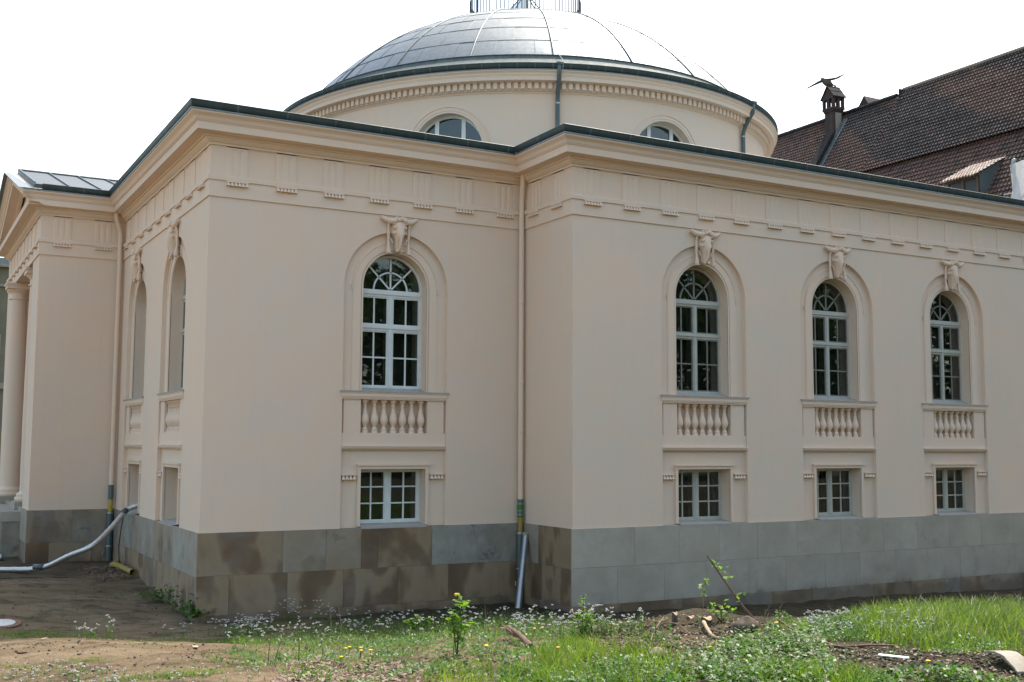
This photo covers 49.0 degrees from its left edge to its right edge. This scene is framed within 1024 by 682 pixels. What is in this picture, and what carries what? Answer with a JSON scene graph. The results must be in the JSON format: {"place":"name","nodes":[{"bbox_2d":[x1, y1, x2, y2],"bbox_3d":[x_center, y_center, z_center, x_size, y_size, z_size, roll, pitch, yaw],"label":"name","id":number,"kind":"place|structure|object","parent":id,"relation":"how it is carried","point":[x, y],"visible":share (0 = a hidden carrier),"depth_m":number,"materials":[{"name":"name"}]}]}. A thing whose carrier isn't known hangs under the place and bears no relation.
{"place":"outdoors","nodes":[
{"label":"outdoors","id":0,"kind":"place"},
{"bbox_2d":[0,514,1023,681],"bbox_3d":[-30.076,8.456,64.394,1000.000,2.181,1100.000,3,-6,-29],"label":"ground","id":1,"kind":"structure","parent":0,"point":[49,595],"depth_m":18.69,"materials":[{"name":"soil"}]},
{"bbox_2d":[0,258,8,453],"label":"building","id":2,"kind":"structure","parent":1,"relation":"on","point":[4,269],"depth_m":74.63,"materials":[{"name":"paint"}]},
{"bbox_2d":[0,618,20,627],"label":"round lid","id":3,"kind":"object","parent":1,"relation":"on","point":[8,623],"visible":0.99,"depth_m":18.91,"materials":[{"name":"white plastic"}]},
{"bbox_2d":[0,577,67,578],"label":"black cable","id":4,"kind":"object","parent":1,"relation":"on","point":[35,577],"visible":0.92,"depth_m":24.90,"materials":[{"name":"black rubber"}]},
{"bbox_2d":[0,503,137,571],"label":"foil hose","id":5,"kind":"object","parent":1,"relation":"on","point":[97,541],"visible":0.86,"depth_m":25.81,"materials":[{"name":"grey"}]},
{"bbox_2d":[118,517,123,562],"bbox_3d":[-9.198,4.730,26.456,0.154,1.359,0.221,1,-5,-3],"label":"black cable","id":6,"kind":"object","parent":5,"relation":"hanging from","point":[119,539],"visible":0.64,"depth_m":26.43,"materials":[{"name":"black rubber"}]},
{"bbox_2d":[109,560,135,574],"bbox_3d":[-9.130,5.266,26.183,0.343,0.200,1.943,3,-6,-29],"label":"drain elbow","id":7,"kind":"object","parent":1,"relation":"on","point":[117,564],"visible":0.92,"depth_m":25.82,"materials":[{"name":"yellow plastic"}]},
{"bbox_2d":[132,583,172,603],"bbox_3d":[-6.862,5.082,22.490,1.778,0.443,0.610,-2,-6,20],"label":"wall weed","id":8,"kind":"object","parent":1,"relation":"on","point":[157,596],"depth_m":22.54,"materials":[{"name":"green plant"}]},
{"bbox_2d":[163,585,185,613],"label":"wall weed","id":9,"kind":"object","parent":1,"relation":"on","point":[172,603],"depth_m":21.57,"materials":[{"name":"green plant"}]},
{"bbox_2d":[0,614,369,681],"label":"grass tufts","id":10,"kind":"object","parent":1,"relation":"on","point":[183,673],"visible":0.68,"depth_m":14.02,"materials":[{"name":"green plant"}]},
{"bbox_2d":[179,593,214,620],"bbox_3d":[-5.822,4.963,20.899,0.533,0.538,0.676,-4,-7,41],"label":"corner shrub","id":11,"kind":"object","parent":1,"relation":"on","point":[191,608],"visible":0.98,"depth_m":20.78,"materials":[{"name":"green plant"}]},
{"bbox_2d":[274,635,286,662],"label":"dry stalk","id":12,"kind":"object","parent":1,"relation":"on","point":[278,648],"visible":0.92,"depth_m":11.79,"materials":[{"name":"brown plant"}]},
{"bbox_2d":[292,629,304,660],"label":"dry stalk","id":13,"kind":"object","parent":1,"relation":"on","point":[299,642],"visible":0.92,"depth_m":11.77,"materials":[{"name":"brown plant"}]},
{"bbox_2d":[324,671,402,680],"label":"ground twig","id":14,"kind":"object","parent":1,"relation":"on","point":[364,672],"visible":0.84,"depth_m":10.28,"materials":[{"name":"brown wood"}]},
{"bbox_2d":[403,614,434,634],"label":"broadleaf plant","id":15,"kind":"object","parent":1,"relation":"on","point":[419,624],"visible":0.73,"depth_m":17.52,"materials":[{"name":"green plant"}]},
{"bbox_2d":[445,593,474,654],"bbox_3d":[-0.540,2.911,11.501,0.338,0.660,0.241,2,-6,-18],"label":"celandine plant","id":16,"kind":"object","parent":1,"relation":"on","point":[458,618],"visible":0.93,"depth_m":11.48,"materials":[{"name":"green plant"}]},
{"bbox_2d":[0,602,935,681],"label":"flowering weed stems","id":17,"kind":"object","parent":1,"relation":"on","point":[592,628],"visible":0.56,"depth_m":13.93,"materials":[{"name":"green plant"}]},
{"bbox_2d":[1,598,933,681],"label":"white flower heads","id":18,"kind":"object","parent":17,"relation":"attached to","point":[527,620],"visible":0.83,"depth_m":13.71,"materials":[{"name":"white plant"}]},
{"bbox_2d":[0,0,1023,622],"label":"rotunda building","id":19,"kind":"structure","parent":1,"relation":"on","point":[608,314],"depth_m":24.46,"materials":[{"name":"paint"}]},
{"bbox_2d":[143,305,146,392],"bbox_3d":[-8.814,-0.052,27.468,0.095,2.820,1.440,3,-6,-29],"label":"window","id":20,"kind":"structure","parent":19,"relation":"in","point":[146,305],"depth_m":28.03,"materials":[{"name":"beige paint"}]},
{"bbox_2d":[180,273,185,388],"bbox_3d":[-6.853,-0.369,23.945,0.095,2.820,1.440,3,-6,-29],"label":"window","id":21,"kind":"structure","parent":19,"relation":"in","point":[184,288],"depth_m":24.48,"materials":[{"name":"beige paint"}]},
{"bbox_2d":[360,469,418,522],"bbox_3d":[-2.631,3.202,23.291,1.444,1.170,0.284,3,-6,-29],"label":"basement window","id":22,"kind":"structure","parent":19,"relation":"in","point":[385,504],"depth_m":23.29,"materials":[{"name":"white paint"}]},
{"bbox_2d":[412,106,489,142],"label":"drum window","id":23,"kind":"structure","parent":19,"relation":"in","point":[451,126],"depth_m":32.59,"materials":[{"name":"white paint"}]},
{"bbox_2d":[633,114,695,144],"bbox_3d":[4.378,-5.796,33.256,2.546,1.675,0.686,3,-6,-29],"label":"drum window","id":24,"kind":"structure","parent":19,"relation":"in","point":[659,131],"depth_m":33.35,"materials":[{"name":"white paint"}]},
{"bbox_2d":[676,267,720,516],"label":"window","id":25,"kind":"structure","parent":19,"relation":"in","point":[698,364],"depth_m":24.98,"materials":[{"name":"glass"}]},
{"bbox_2d":[678,469,721,520],"bbox_3d":[3.954,3.356,24.589,1.444,1.170,0.284,3,-6,-29],"label":"basement window","id":26,"kind":"structure","parent":19,"relation":"in","point":[692,485],"depth_m":24.65,"materials":[{"name":"beige paint"}]},
{"bbox_2d":[812,281,849,511],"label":"window","id":27,"kind":"structure","parent":19,"relation":"in","point":[830,320],"depth_m":26.92,"materials":[{"name":"glass"}]},
{"bbox_2d":[817,468,852,515],"bbox_3d":[7.413,3.551,26.497,1.444,1.170,0.284,3,-6,-29],"label":"basement window","id":28,"kind":"structure","parent":19,"relation":"in","point":[845,474],"depth_m":26.57,"materials":[{"name":"beige paint"}]},
{"bbox_2d":[929,292,962,515],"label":"window","id":29,"kind":"structure","parent":19,"relation":"in","point":[946,367],"depth_m":28.85,"materials":[{"name":"glass"}]},
{"bbox_2d":[936,467,965,511],"bbox_3d":[10.872,3.745,28.405,1.444,1.170,0.284,3,-6,-29],"label":"basement window","id":30,"kind":"structure","parent":19,"relation":"in","point":[958,472],"depth_m":28.49,"materials":[{"name":"beige paint"}]},
{"bbox_2d":[0,575,1023,681],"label":"soil clods","id":31,"kind":"object","parent":1,"relation":"on","point":[900,661],"visible":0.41,"depth_m":10.73,"materials":[{"name":"brown soil"}]},
{"bbox_2d":[0,564,1023,681],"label":"dead leaves","id":32,"kind":"object","parent":1,"relation":"on","point":[282,677],"visible":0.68,"depth_m":10.48,"materials":[{"name":"brown plant"}]},
{"bbox_2d":[502,624,532,647],"bbox_3d":[0.070,3.436,13.006,0.109,0.205,1.913,1,-5,-9],"label":"broken log","id":33,"kind":"object","parent":1,"relation":"on","point":[514,632],"visible":0.94,"depth_m":12.97,"materials":[{"name":"beige wood"}]},
{"bbox_2d":[515,532,528,607],"bbox_3d":[0.210,4.808,23.506,0.159,1.550,0.999,-1,-5,11],"label":"steel tube","id":34,"kind":"object","parent":1,"relation":"on","point":[522,570],"visible":0.88,"depth_m":23.45,"materials":[{"name":"metal"}]},
{"bbox_2d":[569,594,595,636],"bbox_3d":[0.871,3.308,13.451,0.329,0.538,0.295,3,-6,-29],"label":"weed plant","id":35,"kind":"object","parent":1,"relation":"on","point":[586,625],"visible":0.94,"depth_m":13.48,"materials":[{"name":"green plant"}]},
{"bbox_2d":[200,607,1020,681],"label":"ground weeds","id":36,"kind":"object","parent":1,"relation":"on","point":[946,669],"visible":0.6,"depth_m":10.95,"materials":[{"name":"green plant"}]},
{"bbox_2d":[208,611,1023,681],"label":"short grass","id":37,"kind":"structure","parent":1,"relation":"on","point":[507,619],"depth_m":12.78,"materials":[{"name":"green plant"}]},
{"bbox_2d":[420,628,877,681],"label":"foreground grass","id":38,"kind":"structure","parent":1,"relation":"on","point":[546,656],"depth_m":9.55,"materials":[{"name":"green plant"}]},
{"bbox_2d":[635,622,672,644],"bbox_3d":[1.463,2.992,11.430,0.461,0.268,0.265,3,-6,-29],"label":"seedling","id":39,"kind":"object","parent":1,"relation":"on","point":[658,633],"visible":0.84,"depth_m":11.43,"materials":[{"name":"green plant"}]},
{"bbox_2d":[649,647,667,658],"bbox_3d":[1.319,2.837,10.182,0.212,0.127,0.159,3,-6,-29],"label":"stone","id":40,"kind":"object","parent":1,"relation":"on","point":[655,650],"visible":0.34,"depth_m":10.13,"materials":[{"name":"beige stone"}]},
{"bbox_2d":[327,629,1003,681],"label":"broad weeds","id":41,"kind":"object","parent":1,"relation":"on","point":[675,637],"visible":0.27,"depth_m":10.83,"materials":[{"name":"green plant"}]},
{"bbox_2d":[656,622,689,633],"bbox_3d":[1.875,3.285,12.701,0.139,0.123,1.031,2,-5,-14],"label":"arched root","id":42,"kind":"object","parent":1,"relation":"on","point":[673,623],"visible":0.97,"depth_m":12.97,"materials":[{"name":"brown plant"}]},
{"bbox_2d":[672,612,677,624],"bbox_3d":[1.912,3.298,13.198,0.098,0.233,0.110,3,-6,-29],"label":"tree stump","id":43,"kind":"object","parent":1,"relation":"on","point":[674,617],"visible":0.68,"depth_m":13.17,"materials":[{"name":"brown wood"}]},
{"bbox_2d":[551,618,838,681],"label":"nettle patch","id":44,"kind":"object","parent":1,"relation":"on","point":[751,645],"visible":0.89,"depth_m":9.25,"materials":[{"name":"green plant"}]},
{"bbox_2d":[697,578,708,622],"bbox_3d":[2.224,3.017,13.042,0.168,0.530,0.138,0,-5,3],"label":"leafy sprout","id":45,"kind":"object","parent":1,"relation":"on","point":[702,589],"visible":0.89,"depth_m":13.04,"materials":[{"name":"plant"}]},
{"bbox_2d":[699,616,711,625],"bbox_3d":[2.205,3.250,12.887,0.191,0.173,0.169,1,-5,-7],"label":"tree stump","id":46,"kind":"object","parent":1,"relation":"on","point":[708,619],"visible":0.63,"depth_m":12.88,"materials":[{"name":"beige wood"}]},
{"bbox_2d":[702,620,730,639],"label":"peeled branch","id":47,"kind":"object","parent":1,"relation":"on","point":[706,627],"visible":0.59,"depth_m":12.14,"materials":[{"name":"brown wood"}]},
{"bbox_2d":[707,599,736,621],"bbox_3d":[2.420,3.106,12.904,0.422,0.273,0.217,3,-6,-29],"label":"seedling","id":48,"kind":"object","parent":1,"relation":"on","point":[723,611],"visible":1,"depth_m":12.90,"materials":[{"name":"green plant"}]},
{"bbox_2d":[707,555,755,619],"bbox_3d":[2.421,2.731,12.358,0.559,0.741,0.189,1,-5,-9],"label":"leafy branch","id":49,"kind":"object","parent":1,"relation":"on","point":[724,578],"visible":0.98,"depth_m":12.34,"materials":[{"name":"brown plant"}]},
{"bbox_2d":[733,616,758,634],"bbox_3d":[2.490,3.048,11.943,0.236,0.237,0.275,-4,-7,39],"label":"earth lump","id":50,"kind":"object","parent":1,"relation":"on","point":[743,621],"visible":0.61,"depth_m":11.87,"materials":[{"name":"soil"}]},
{"bbox_2d":[777,619,866,651],"bbox_3d":[2.974,2.906,10.985,0.188,0.125,1.876,1,-5,-7],"label":"long branch","id":51,"kind":"object","parent":1,"relation":"on","point":[783,623],"visible":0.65,"depth_m":10.59,"materials":[{"name":"brown plant"}]},
{"bbox_2d":[814,643,898,647],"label":"long branch","id":52,"kind":"object","parent":1,"relation":"on","point":[850,646],"visible":0.83,"depth_m":10.31,"materials":[{"name":"brown plant"}]},
{"bbox_2d":[878,653,908,658],"bbox_3d":[3.333,2.753,9.808,0.256,0.020,0.074,-2,-6,23],"label":"white slat","id":53,"kind":"object","parent":1,"relation":"on","point":[893,656],"visible":1,"depth_m":9.79,"materials":[{"name":"paint"}]},
{"bbox_2d":[770,46,1023,197],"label":"tiled house","id":54,"kind":"structure","parent":1,"relation":"on","point":[961,128],"depth_m":60.05,"materials":[{"name":"tile"}]},
{"bbox_2d":[807,74,843,88],"bbox_3d":[5.301,-4.387,19.006,0.629,0.220,0.126,-1,-5,11],"label":"bird","id":55,"kind":"object","parent":54,"relation":"on","point":[826,81],"visible":1,"depth_m":18.97},
{"bbox_2d":[984,650,1023,673],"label":"curved slab","id":56,"kind":"object","parent":1,"relation":"on","point":[1014,660],"depth_m":9.13,"materials":[{"name":"stone"}]},
{"bbox_2d":[1004,158,1023,199],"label":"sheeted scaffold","id":57,"kind":"object","parent":1,"relation":"on","point":[1017,173],"visible":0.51,"depth_m":49.65,"materials":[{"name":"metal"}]},
{"bbox_2d":[0,0,1023,257],"label":"sky","id":58,"kind":"structure","parent":0,"point":[87,86],"materials":[{"name":"white"}]},
{"bbox_2d":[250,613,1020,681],"bbox_3d":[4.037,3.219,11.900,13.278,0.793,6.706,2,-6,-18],"label":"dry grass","id":59,"kind":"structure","parent":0,"point":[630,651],"depth_m":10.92,"materials":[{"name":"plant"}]},
{"bbox_2d":[817,591,1023,655],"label":"tall grass","id":60,"kind":"structure","parent":0,"point":[1003,614],"depth_m":11.63,"materials":[{"name":"green plant"}]}
]}

